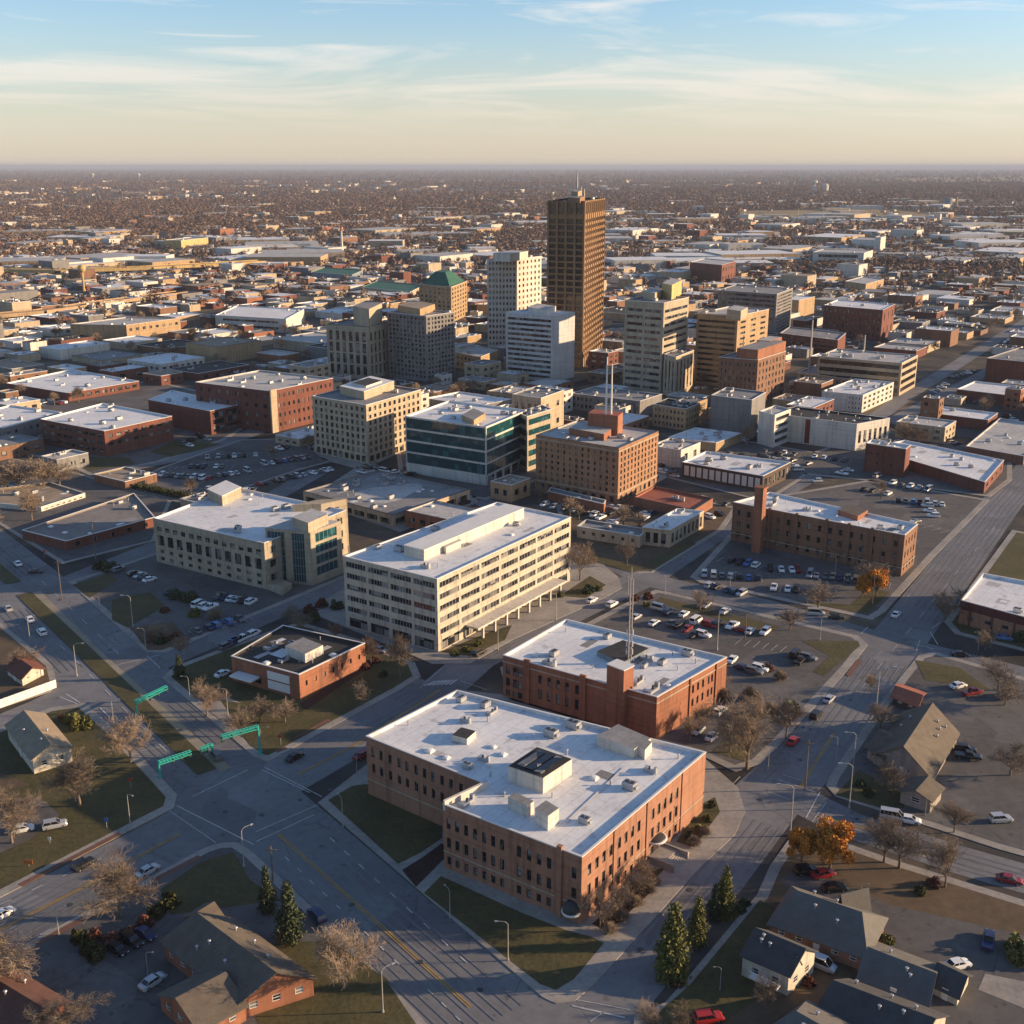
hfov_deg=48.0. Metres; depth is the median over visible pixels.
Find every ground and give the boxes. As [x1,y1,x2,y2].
[0,167,1023,1009]
[0,491,1023,1023]
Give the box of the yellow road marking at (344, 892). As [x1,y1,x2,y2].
[0,690,875,1006]
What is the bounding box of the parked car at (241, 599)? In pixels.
[238,596,247,603]
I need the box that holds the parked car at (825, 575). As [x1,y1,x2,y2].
[822,572,828,579]
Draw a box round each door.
[813,943,818,950]
[941,987,948,1000]
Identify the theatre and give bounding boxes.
[788,406,889,450]
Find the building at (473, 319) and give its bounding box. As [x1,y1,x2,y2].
[464,315,486,323]
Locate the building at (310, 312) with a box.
[297,308,317,316]
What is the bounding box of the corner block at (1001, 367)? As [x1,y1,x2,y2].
[984,347,1023,382]
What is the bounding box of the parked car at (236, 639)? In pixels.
[230,636,242,644]
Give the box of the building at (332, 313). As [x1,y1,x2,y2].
[315,308,352,318]
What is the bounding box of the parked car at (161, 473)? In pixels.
[157,471,165,476]
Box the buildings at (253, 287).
[0,180,1023,306]
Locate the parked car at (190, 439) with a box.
[186,437,196,441]
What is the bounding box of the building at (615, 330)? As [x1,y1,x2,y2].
[604,327,623,335]
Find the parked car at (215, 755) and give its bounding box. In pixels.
[208,749,223,761]
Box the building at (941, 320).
[937,317,963,324]
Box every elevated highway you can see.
[0,291,187,317]
[3,260,265,273]
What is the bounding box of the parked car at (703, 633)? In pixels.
[695,628,711,638]
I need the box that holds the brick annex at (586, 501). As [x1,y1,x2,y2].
[548,487,605,511]
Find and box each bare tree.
[0,373,7,387]
[0,461,29,487]
[0,782,46,843]
[0,918,42,981]
[1,455,46,485]
[4,645,45,661]
[13,488,43,519]
[15,383,26,395]
[21,454,60,485]
[22,988,114,1023]
[38,744,100,806]
[47,462,78,484]
[49,392,58,404]
[67,318,76,323]
[67,843,165,923]
[71,386,85,400]
[71,387,83,401]
[90,712,154,762]
[92,332,101,340]
[124,343,133,351]
[148,305,156,313]
[148,622,169,636]
[158,342,170,351]
[167,633,192,654]
[181,477,197,493]
[188,327,196,339]
[188,674,229,716]
[201,331,210,336]
[210,352,220,360]
[220,704,255,735]
[241,693,272,721]
[265,445,275,455]
[265,698,299,721]
[268,447,278,458]
[275,338,287,349]
[278,604,299,621]
[281,323,288,333]
[290,611,312,627]
[301,348,310,356]
[302,433,313,449]
[304,918,386,990]
[326,621,341,635]
[351,678,372,704]
[360,633,379,663]
[383,630,413,677]
[409,382,421,389]
[429,390,438,396]
[432,377,440,382]
[448,384,458,392]
[454,380,465,390]
[461,379,476,392]
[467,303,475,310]
[470,379,480,392]
[531,484,544,501]
[560,496,580,516]
[566,540,597,579]
[572,504,585,519]
[583,886,613,930]
[606,880,633,919]
[612,504,633,524]
[615,866,656,901]
[616,540,635,565]
[630,996,664,1023]
[631,512,648,526]
[632,856,656,882]
[668,1000,691,1023]
[679,712,706,741]
[691,589,714,609]
[691,700,714,723]
[696,372,708,385]
[698,402,705,414]
[702,689,774,769]
[709,701,753,752]
[739,426,755,445]
[750,967,782,1010]
[751,422,757,434]
[763,691,808,738]
[774,606,809,629]
[795,578,838,606]
[851,560,893,589]
[854,334,862,346]
[859,811,932,868]
[859,813,920,862]
[864,672,877,689]
[864,701,903,727]
[873,480,889,498]
[873,760,908,794]
[889,421,895,435]
[895,425,911,439]
[896,421,917,439]
[909,426,932,442]
[922,829,962,887]
[927,799,979,832]
[929,342,940,353]
[931,589,968,621]
[950,585,967,598]
[957,316,964,321]
[970,306,977,315]
[973,629,1000,649]
[973,655,1021,689]
[977,397,988,410]
[982,393,995,410]
[983,399,993,410]
[986,738,1023,775]
[990,677,1023,705]
[991,316,1000,327]
[1011,309,1018,319]
[1015,404,1023,417]
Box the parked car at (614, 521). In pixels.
[606,519,618,523]
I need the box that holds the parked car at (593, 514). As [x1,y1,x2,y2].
[589,511,598,517]
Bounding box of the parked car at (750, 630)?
[744,627,755,634]
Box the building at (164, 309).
[136,304,176,315]
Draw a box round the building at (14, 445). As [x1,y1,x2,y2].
[0,432,44,460]
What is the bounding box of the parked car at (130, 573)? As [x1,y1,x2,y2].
[126,569,140,576]
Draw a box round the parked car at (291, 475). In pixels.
[287,473,295,478]
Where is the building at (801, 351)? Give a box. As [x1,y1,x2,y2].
[785,345,813,357]
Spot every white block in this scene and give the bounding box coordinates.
[812,249,872,263]
[852,237,874,247]
[874,236,885,251]
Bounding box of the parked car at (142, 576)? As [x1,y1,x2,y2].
[137,573,151,579]
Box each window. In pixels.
[41,759,47,765]
[158,535,163,545]
[168,537,173,547]
[177,539,182,550]
[186,542,191,552]
[196,544,201,554]
[205,546,211,557]
[213,411,223,417]
[213,418,224,424]
[214,424,224,431]
[215,548,220,559]
[223,318,277,322]
[225,551,230,561]
[226,408,236,414]
[226,415,237,421]
[227,421,237,428]
[229,324,278,328]
[229,1014,236,1021]
[235,553,240,564]
[245,555,250,566]
[249,1001,257,1008]
[254,674,261,683]
[255,558,261,569]
[267,531,286,580]
[269,545,274,552]
[270,559,275,566]
[271,572,276,580]
[272,993,280,1000]
[291,533,305,582]
[295,986,302,993]
[315,399,364,452]
[315,527,335,541]
[316,538,336,553]
[316,549,336,564]
[317,560,337,575]
[329,330,332,339]
[330,352,333,361]
[336,342,339,350]
[337,364,340,372]
[342,331,345,340]
[343,353,346,362]
[344,364,346,373]
[346,561,364,570]
[346,572,365,582]
[347,584,365,593]
[347,595,366,604]
[348,606,366,615]
[349,331,352,340]
[349,343,352,351]
[350,365,353,373]
[350,617,367,630]
[355,332,358,341]
[356,343,359,352]
[356,354,359,363]
[356,510,363,515]
[362,332,365,341]
[363,355,366,364]
[363,366,366,375]
[368,567,387,576]
[368,578,387,587]
[369,513,376,519]
[369,590,388,599]
[369,601,388,610]
[370,612,388,621]
[371,623,388,636]
[382,517,389,522]
[389,314,452,377]
[390,572,410,582]
[391,584,410,593]
[391,595,410,605]
[391,607,411,616]
[392,618,411,628]
[393,629,410,642]
[396,516,403,522]
[406,418,484,438]
[406,430,484,450]
[407,441,484,462]
[407,453,484,474]
[413,578,434,588]
[414,590,434,599]
[414,601,434,611]
[414,613,434,623]
[415,624,434,634]
[415,635,433,649]
[439,574,457,587]
[440,585,458,599]
[440,597,458,610]
[440,608,458,622]
[440,620,458,634]
[442,631,458,648]
[447,818,450,828]
[447,837,450,847]
[455,821,458,832]
[456,841,458,851]
[458,495,465,501]
[461,564,478,577]
[461,576,478,588]
[461,587,478,600]
[461,598,478,611]
[462,609,478,622]
[463,627,475,636]
[464,825,467,835]
[473,828,476,839]
[481,555,498,567]
[481,566,498,578]
[482,577,498,589]
[482,588,498,601]
[482,599,498,612]
[482,832,485,842]
[487,413,524,437]
[487,426,520,449]
[487,438,520,461]
[487,449,520,473]
[488,474,493,483]
[489,267,514,344]
[491,835,494,846]
[491,855,494,865]
[496,470,501,478]
[500,839,503,849]
[500,859,503,869]
[500,878,503,886]
[501,547,516,558]
[501,557,516,569]
[501,568,516,580]
[501,579,516,591]
[501,590,516,602]
[504,466,509,475]
[506,665,509,673]
[506,677,509,685]
[508,317,550,322]
[508,322,550,327]
[508,327,550,332]
[508,332,550,337]
[508,337,550,342]
[508,342,550,347]
[508,347,550,352]
[508,352,550,358]
[508,357,550,363]
[508,362,550,368]
[508,367,550,373]
[512,462,517,471]
[513,667,516,675]
[513,679,516,687]
[517,846,520,856]
[517,865,520,876]
[517,885,520,893]
[518,668,521,677]
[518,681,521,688]
[520,538,534,549]
[520,549,534,560]
[520,559,534,570]
[520,570,534,581]
[520,580,534,592]
[521,417,525,425]
[521,428,525,435]
[521,438,525,445]
[521,448,525,456]
[521,459,525,466]
[527,849,530,860]
[527,869,530,880]
[527,889,530,897]
[528,449,535,456]
[528,459,535,466]
[529,374,550,377]
[529,413,549,424]
[529,424,549,435]
[529,439,535,445]
[537,530,552,541]
[537,541,551,551]
[537,551,551,562]
[537,561,551,572]
[537,571,551,583]
[537,853,540,864]
[537,873,540,884]
[537,893,540,901]
[538,689,541,698]
[540,441,613,491]
[547,691,550,701]
[547,857,550,868]
[547,877,550,888]
[547,897,550,905]
[549,225,555,229]
[549,231,555,235]
[549,237,555,241]
[549,256,555,260]
[549,262,554,266]
[550,202,555,213]
[554,522,568,533]
[554,532,568,543]
[554,543,568,553]
[554,553,567,564]
[554,563,567,574]
[556,694,559,703]
[557,293,563,297]
[557,299,563,303]
[557,305,563,309]
[558,202,564,213]
[558,225,564,229]
[558,231,564,235]
[558,250,563,254]
[558,287,563,291]
[558,573,566,579]
[565,696,568,706]
[566,275,572,279]
[566,281,572,285]
[567,202,573,213]
[567,219,573,223]
[567,225,573,229]
[567,238,573,242]
[567,244,572,248]
[567,269,572,273]
[572,867,575,878]
[572,887,575,898]
[575,263,581,267]
[575,288,581,292]
[575,294,581,298]
[575,699,578,709]
[576,203,582,213]
[576,219,582,223]
[576,232,582,236]
[576,238,582,242]
[583,224,603,355]
[625,363,640,366]
[625,369,640,373]
[625,376,639,380]
[625,383,639,387]
[626,328,641,332]
[626,335,641,339]
[626,342,641,346]
[626,349,640,352]
[626,356,640,359]
[627,308,642,311]
[627,315,641,318]
[627,322,641,325]
[643,372,658,375]
[643,378,658,382]
[643,385,658,389]
[644,337,659,340]
[644,344,659,347]
[644,351,659,354]
[644,358,659,361]
[644,365,658,368]
[645,309,660,312]
[645,316,660,319]
[645,323,660,326]
[645,330,660,333]
[645,532,649,541]
[653,533,657,542]
[661,534,665,543]
[663,346,684,354]
[664,318,686,326]
[664,325,685,333]
[664,332,685,340]
[664,339,685,347]
[665,305,686,312]
[665,311,686,319]
[665,360,666,389]
[668,361,669,390]
[672,362,673,391]
[676,362,677,390]
[680,360,681,389]
[683,359,684,387]
[686,357,688,386]
[696,378,717,382]
[697,357,718,360]
[697,362,718,366]
[697,368,717,371]
[697,373,717,377]
[698,335,733,340]
[698,341,733,345]
[698,346,733,351]
[698,352,726,355]
[699,319,734,323]
[699,325,734,329]
[699,330,734,334]
[719,297,774,302]
[719,301,773,306]
[720,292,774,297]
[751,967,758,973]
[775,428,786,434]
[775,435,785,441]
[776,414,787,420]
[776,421,786,427]
[783,340,832,347]
[784,336,833,343]
[818,254,857,257]
[819,366,898,376]
[819,374,897,384]
[820,359,898,369]
[831,949,837,954]
[878,427,881,438]
[883,426,886,437]
[900,381,913,391]
[901,366,915,376]
[901,373,914,383]
[902,358,916,368]
[911,796,919,803]
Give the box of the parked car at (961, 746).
[954,742,976,752]
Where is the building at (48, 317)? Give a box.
[29,313,69,321]
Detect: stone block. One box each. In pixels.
[512,386,563,428]
[844,276,883,291]
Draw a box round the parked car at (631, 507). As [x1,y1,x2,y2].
[627,505,636,510]
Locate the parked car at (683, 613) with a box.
[678,610,689,617]
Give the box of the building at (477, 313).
[470,310,482,315]
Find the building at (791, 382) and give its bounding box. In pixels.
[789,377,802,390]
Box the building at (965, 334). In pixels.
[958,329,973,339]
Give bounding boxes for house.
[0,966,69,1023]
[4,656,45,685]
[4,710,73,773]
[155,901,317,1023]
[739,927,818,995]
[766,885,888,968]
[774,999,850,1023]
[817,978,949,1023]
[856,942,937,1007]
[865,703,959,812]
[933,961,972,1005]
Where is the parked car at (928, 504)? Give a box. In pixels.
[920,502,933,507]
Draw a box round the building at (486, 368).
[464,359,500,378]
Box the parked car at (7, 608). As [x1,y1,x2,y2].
[3,605,12,611]
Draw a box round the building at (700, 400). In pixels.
[679,396,707,415]
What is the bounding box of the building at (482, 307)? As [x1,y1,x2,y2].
[477,303,486,313]
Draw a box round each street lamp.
[55,904,65,935]
[73,643,83,675]
[120,595,133,625]
[127,794,133,821]
[241,823,252,866]
[381,962,394,1012]
[444,884,450,917]
[494,920,508,960]
[627,572,637,599]
[716,610,731,649]
[776,783,793,836]
[838,762,852,808]
[845,732,855,767]
[874,666,897,720]
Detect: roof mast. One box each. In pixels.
[605,357,607,413]
[610,364,612,413]
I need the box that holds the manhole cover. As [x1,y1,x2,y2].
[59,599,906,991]
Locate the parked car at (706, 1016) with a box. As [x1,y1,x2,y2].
[692,1008,724,1023]
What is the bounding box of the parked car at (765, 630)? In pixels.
[759,625,770,635]
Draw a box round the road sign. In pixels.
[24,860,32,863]
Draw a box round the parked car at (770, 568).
[767,563,773,571]
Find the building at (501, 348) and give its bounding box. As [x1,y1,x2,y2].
[490,343,505,359]
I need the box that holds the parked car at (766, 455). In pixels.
[759,453,770,457]
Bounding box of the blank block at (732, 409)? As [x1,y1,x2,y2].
[709,387,765,435]
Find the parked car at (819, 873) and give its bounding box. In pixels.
[810,867,836,879]
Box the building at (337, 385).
[333,380,341,389]
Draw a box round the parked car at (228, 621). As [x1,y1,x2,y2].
[221,617,234,625]
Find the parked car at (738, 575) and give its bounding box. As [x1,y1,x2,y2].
[736,572,741,579]
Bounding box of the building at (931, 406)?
[920,394,943,418]
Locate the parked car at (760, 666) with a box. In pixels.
[752,662,769,672]
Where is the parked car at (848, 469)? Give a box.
[843,467,853,471]
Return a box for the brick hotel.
[535,409,658,503]
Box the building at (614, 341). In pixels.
[603,337,623,348]
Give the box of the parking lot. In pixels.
[0,383,1023,1023]
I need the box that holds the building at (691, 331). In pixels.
[687,325,695,337]
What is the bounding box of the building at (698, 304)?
[689,299,701,308]
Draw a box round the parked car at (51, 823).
[42,817,66,830]
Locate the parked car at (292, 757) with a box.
[285,751,304,762]
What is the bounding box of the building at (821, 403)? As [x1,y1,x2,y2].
[786,396,833,410]
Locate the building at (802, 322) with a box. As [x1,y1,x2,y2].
[793,317,817,327]
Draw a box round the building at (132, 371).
[98,364,148,378]
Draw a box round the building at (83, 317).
[70,312,103,322]
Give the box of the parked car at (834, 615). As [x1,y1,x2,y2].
[828,612,844,619]
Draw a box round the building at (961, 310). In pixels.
[956,307,983,314]
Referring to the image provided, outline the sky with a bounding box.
[0,0,1023,166]
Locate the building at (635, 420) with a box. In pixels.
[623,412,648,428]
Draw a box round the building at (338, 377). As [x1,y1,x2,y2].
[332,374,350,382]
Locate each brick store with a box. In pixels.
[941,406,997,429]
[956,381,1023,404]
[958,573,1023,638]
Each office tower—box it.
[506,303,574,379]
[623,278,688,393]
[694,305,768,385]
[717,284,792,333]
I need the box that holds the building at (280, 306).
[270,305,288,307]
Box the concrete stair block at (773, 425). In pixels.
[757,405,790,447]
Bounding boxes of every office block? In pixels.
[312,376,421,463]
[343,502,570,651]
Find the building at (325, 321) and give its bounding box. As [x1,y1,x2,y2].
[320,317,341,324]
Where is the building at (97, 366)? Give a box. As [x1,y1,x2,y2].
[85,360,125,371]
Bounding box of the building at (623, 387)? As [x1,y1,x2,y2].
[589,383,630,389]
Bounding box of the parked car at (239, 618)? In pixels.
[233,614,244,621]
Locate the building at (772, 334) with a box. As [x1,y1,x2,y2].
[767,332,777,336]
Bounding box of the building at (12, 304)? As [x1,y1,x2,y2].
[0,298,31,311]
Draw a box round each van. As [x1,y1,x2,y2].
[190,598,205,608]
[198,474,206,479]
[243,466,251,472]
[260,459,268,465]
[291,455,299,460]
[379,466,389,471]
[651,601,665,610]
[667,470,679,475]
[689,614,702,624]
[710,569,716,577]
[788,647,801,658]
[792,466,804,470]
[806,567,813,577]
[807,607,825,615]
[814,952,836,973]
[852,574,858,582]
[872,472,881,477]
[879,806,903,820]
[924,484,932,491]
[1002,413,1012,417]
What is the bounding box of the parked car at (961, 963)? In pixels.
[944,957,972,968]
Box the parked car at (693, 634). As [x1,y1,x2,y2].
[687,630,697,638]
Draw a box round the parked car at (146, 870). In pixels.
[135,863,160,878]
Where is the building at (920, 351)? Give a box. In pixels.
[873,343,926,357]
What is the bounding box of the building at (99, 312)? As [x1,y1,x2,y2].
[91,308,116,315]
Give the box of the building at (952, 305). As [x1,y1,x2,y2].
[937,301,958,309]
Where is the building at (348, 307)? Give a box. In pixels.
[334,305,353,308]
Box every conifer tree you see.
[172,654,186,679]
[256,865,279,914]
[270,880,307,947]
[652,901,693,987]
[685,896,710,949]
[704,883,723,924]
[717,864,738,922]
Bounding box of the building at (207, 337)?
[198,335,219,339]
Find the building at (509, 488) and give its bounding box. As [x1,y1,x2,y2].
[490,474,529,501]
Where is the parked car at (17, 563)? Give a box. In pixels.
[13,560,21,566]
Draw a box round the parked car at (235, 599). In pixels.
[230,596,240,602]
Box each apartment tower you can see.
[326,300,388,378]
[387,300,454,381]
[487,250,540,347]
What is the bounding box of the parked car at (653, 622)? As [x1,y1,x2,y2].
[648,619,659,626]
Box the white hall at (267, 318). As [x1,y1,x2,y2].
[215,305,304,332]
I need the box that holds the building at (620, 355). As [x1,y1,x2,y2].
[614,347,623,362]
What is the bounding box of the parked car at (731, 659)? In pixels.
[727,654,737,663]
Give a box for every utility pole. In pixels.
[54,560,61,599]
[88,520,95,559]
[265,846,276,881]
[743,611,750,639]
[803,740,813,789]
[871,575,877,604]
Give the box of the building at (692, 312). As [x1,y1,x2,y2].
[689,308,710,317]
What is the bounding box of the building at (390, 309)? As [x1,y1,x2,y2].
[382,308,397,315]
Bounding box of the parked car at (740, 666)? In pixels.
[733,663,746,670]
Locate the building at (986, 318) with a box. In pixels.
[970,313,1013,323]
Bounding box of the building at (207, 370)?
[168,360,248,380]
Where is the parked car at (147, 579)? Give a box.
[142,576,156,582]
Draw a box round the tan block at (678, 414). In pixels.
[652,398,699,430]
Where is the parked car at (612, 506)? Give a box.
[607,504,615,508]
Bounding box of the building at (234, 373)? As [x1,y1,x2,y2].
[220,370,250,376]
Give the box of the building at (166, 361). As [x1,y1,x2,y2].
[127,353,204,371]
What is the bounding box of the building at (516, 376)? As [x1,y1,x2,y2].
[496,370,528,382]
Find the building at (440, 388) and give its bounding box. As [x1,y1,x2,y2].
[420,382,462,396]
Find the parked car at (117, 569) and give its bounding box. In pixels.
[111,565,125,572]
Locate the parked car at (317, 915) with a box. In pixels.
[307,906,326,924]
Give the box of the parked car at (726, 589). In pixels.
[722,586,732,593]
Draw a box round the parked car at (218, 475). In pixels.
[214,473,221,477]
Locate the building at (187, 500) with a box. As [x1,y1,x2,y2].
[180,491,207,506]
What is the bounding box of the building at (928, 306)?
[921,304,947,311]
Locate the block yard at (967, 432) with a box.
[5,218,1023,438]
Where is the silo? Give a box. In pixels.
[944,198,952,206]
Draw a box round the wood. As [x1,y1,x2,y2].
[0,169,1023,309]
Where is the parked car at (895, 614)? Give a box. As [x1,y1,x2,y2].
[891,611,900,617]
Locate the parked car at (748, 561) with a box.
[743,558,752,566]
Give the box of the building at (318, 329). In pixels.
[300,326,325,333]
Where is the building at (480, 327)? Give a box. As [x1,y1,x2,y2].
[475,322,486,331]
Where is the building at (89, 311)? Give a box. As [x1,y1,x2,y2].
[73,309,95,312]
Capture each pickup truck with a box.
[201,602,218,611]
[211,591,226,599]
[238,633,249,642]
[271,477,281,482]
[320,467,329,472]
[356,469,367,473]
[458,499,470,505]
[595,513,606,519]
[613,504,622,510]
[670,619,684,628]
[725,620,739,629]
[735,557,745,565]
[770,583,777,590]
[777,456,789,460]
[793,655,806,665]
[835,470,848,475]
[914,484,923,489]
[955,749,982,761]
[961,686,983,696]
[981,928,995,951]
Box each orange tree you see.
[785,826,816,862]
[809,814,855,867]
[854,574,871,597]
[865,568,889,596]
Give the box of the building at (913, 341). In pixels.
[887,337,939,352]
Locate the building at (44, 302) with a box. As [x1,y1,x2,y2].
[31,301,57,303]
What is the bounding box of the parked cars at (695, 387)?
[0,254,1023,403]
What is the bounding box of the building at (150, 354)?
[142,352,165,356]
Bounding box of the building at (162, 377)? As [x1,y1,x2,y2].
[143,369,183,385]
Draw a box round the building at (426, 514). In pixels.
[405,500,475,528]
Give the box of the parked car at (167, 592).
[163,588,172,595]
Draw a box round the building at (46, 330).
[37,323,70,336]
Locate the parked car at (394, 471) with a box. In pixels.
[390,469,399,472]
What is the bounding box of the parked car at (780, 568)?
[778,565,784,571]
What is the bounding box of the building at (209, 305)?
[205,302,224,308]
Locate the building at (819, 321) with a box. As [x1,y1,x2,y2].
[790,316,822,325]
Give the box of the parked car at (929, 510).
[923,508,935,511]
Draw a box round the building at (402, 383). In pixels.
[393,380,413,386]
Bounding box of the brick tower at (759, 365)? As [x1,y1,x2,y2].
[717,336,785,402]
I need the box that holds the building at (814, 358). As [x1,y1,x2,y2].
[811,353,823,363]
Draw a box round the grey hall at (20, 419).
[0,405,61,434]
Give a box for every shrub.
[57,714,67,721]
[61,713,73,724]
[69,928,86,945]
[70,712,93,731]
[78,939,99,958]
[85,927,102,941]
[85,945,105,964]
[91,559,101,569]
[100,559,116,572]
[101,931,120,949]
[118,925,134,932]
[134,914,154,926]
[140,629,156,641]
[146,900,166,920]
[153,633,168,644]
[159,606,170,613]
[161,890,181,909]
[168,588,182,600]
[168,631,179,641]
[178,591,199,602]
[187,607,200,617]
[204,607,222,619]
[303,603,317,613]
[306,611,320,621]
[314,597,328,607]
[329,599,344,610]
[362,662,370,669]
[371,656,380,663]
[379,669,388,677]
[449,648,459,656]
[461,645,470,651]
[473,639,482,646]
[557,590,564,596]
[581,583,594,593]
[594,584,602,590]
[600,921,620,935]
[610,907,631,923]
[626,894,646,909]
[631,594,639,601]
[640,882,656,896]
[642,591,653,599]
[643,601,650,606]
[649,872,661,885]
[671,979,683,988]
[685,830,693,839]
[686,832,702,847]
[694,823,704,830]
[696,825,712,835]
[702,813,712,821]
[708,800,716,808]
[716,687,733,701]
[734,904,746,914]
[738,897,751,906]
[739,685,762,701]
[764,701,783,715]
[765,663,774,671]
[772,669,787,680]
[782,700,799,710]
[801,975,816,988]
[854,778,866,787]
[862,787,874,797]
[875,761,896,775]
[879,932,895,945]
[913,885,926,896]
[925,875,940,889]
[1003,931,1023,953]
[1006,945,1023,968]
[1012,630,1023,641]
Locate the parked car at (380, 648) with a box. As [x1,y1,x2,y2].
[374,645,386,653]
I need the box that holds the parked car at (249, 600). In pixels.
[244,597,257,604]
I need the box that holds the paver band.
[19,659,861,944]
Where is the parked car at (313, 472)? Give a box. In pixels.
[309,470,317,474]
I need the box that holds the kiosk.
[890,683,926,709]
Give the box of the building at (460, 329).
[455,325,467,334]
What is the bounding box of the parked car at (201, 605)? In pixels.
[197,601,208,608]
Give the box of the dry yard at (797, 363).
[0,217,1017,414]
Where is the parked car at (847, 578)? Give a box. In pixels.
[844,573,850,581]
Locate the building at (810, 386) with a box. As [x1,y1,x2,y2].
[793,377,832,396]
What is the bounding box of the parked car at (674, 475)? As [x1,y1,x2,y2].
[669,473,679,477]
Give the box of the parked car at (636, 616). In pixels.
[630,613,641,620]
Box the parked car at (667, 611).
[662,607,673,615]
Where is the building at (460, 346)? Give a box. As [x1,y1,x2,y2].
[455,342,475,351]
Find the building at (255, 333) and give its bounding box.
[243,329,273,337]
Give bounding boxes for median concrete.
[33,591,230,771]
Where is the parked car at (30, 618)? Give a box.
[25,615,34,622]
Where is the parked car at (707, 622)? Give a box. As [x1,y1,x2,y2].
[700,619,715,628]
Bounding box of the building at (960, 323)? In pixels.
[944,321,974,326]
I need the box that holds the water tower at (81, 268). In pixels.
[77,265,85,290]
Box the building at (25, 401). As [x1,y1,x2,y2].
[0,396,40,408]
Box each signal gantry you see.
[134,685,167,716]
[157,750,191,777]
[199,743,213,755]
[220,725,261,754]
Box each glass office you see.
[405,400,526,485]
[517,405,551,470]
[817,348,917,395]
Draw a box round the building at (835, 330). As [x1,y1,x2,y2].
[813,328,838,331]
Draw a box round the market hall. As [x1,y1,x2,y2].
[6,369,139,401]
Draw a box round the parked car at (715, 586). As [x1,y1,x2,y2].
[710,583,721,589]
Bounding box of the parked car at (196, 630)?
[190,627,202,634]
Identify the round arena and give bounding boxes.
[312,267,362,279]
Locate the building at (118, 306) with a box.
[111,303,130,309]
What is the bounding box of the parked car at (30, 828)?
[9,823,33,834]
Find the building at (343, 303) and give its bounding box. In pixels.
[337,301,354,306]
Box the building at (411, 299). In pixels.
[401,297,418,301]
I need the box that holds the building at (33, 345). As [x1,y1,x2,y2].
[22,338,46,350]
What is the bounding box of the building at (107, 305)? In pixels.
[99,300,123,307]
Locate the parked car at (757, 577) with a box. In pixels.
[755,573,760,580]
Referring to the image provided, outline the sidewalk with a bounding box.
[0,382,1023,1023]
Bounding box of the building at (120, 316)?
[106,314,136,317]
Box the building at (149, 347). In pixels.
[137,339,191,353]
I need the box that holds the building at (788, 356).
[785,352,791,361]
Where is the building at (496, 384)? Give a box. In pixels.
[489,380,522,389]
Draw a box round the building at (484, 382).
[458,376,496,389]
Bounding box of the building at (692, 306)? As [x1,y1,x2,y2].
[688,303,695,312]
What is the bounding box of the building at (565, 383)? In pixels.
[523,378,572,387]
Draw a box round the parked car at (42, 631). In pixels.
[36,627,46,635]
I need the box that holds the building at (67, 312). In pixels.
[56,308,84,314]
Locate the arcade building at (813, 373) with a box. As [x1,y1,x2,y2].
[798,364,852,385]
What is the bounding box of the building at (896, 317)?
[893,314,914,320]
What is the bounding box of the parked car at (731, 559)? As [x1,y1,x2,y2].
[727,557,736,562]
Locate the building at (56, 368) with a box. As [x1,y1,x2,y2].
[47,364,86,372]
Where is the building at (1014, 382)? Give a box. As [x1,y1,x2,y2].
[1000,379,1023,385]
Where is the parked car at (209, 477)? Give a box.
[205,475,213,479]
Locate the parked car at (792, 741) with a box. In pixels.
[786,736,799,746]
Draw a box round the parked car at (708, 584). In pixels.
[704,581,714,588]
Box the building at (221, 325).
[215,323,228,328]
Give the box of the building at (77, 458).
[41,449,89,472]
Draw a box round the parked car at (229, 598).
[225,595,235,601]
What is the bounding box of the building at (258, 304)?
[239,302,265,306]
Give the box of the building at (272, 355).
[257,350,299,361]
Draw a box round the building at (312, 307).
[292,305,323,309]
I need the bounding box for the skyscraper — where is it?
[546,172,605,367]
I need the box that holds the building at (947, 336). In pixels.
[914,325,958,346]
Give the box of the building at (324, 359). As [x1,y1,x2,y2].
[302,357,327,362]
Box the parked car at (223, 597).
[219,594,230,600]
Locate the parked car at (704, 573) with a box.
[701,569,707,576]
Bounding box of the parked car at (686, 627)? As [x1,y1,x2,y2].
[681,624,692,632]
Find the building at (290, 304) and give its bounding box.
[266,301,293,307]
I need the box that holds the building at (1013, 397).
[1003,386,1023,410]
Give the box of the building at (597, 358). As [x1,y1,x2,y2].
[588,348,618,369]
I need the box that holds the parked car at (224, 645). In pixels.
[218,641,234,649]
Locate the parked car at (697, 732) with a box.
[691,724,705,735]
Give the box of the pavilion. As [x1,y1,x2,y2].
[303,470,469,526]
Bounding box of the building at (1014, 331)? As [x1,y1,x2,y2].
[1009,329,1023,337]
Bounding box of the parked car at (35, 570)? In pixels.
[28,568,43,573]
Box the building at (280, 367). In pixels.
[273,362,302,371]
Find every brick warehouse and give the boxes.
[70,317,180,339]
[863,439,910,477]
[895,440,1003,493]
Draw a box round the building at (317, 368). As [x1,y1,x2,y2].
[290,361,330,377]
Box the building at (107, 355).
[71,350,142,363]
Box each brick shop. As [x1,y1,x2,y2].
[229,625,365,698]
[668,427,741,451]
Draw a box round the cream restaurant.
[577,519,642,547]
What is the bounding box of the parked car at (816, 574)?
[813,572,819,577]
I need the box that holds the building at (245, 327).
[237,324,253,334]
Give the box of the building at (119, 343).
[102,335,161,349]
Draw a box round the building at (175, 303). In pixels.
[164,300,196,309]

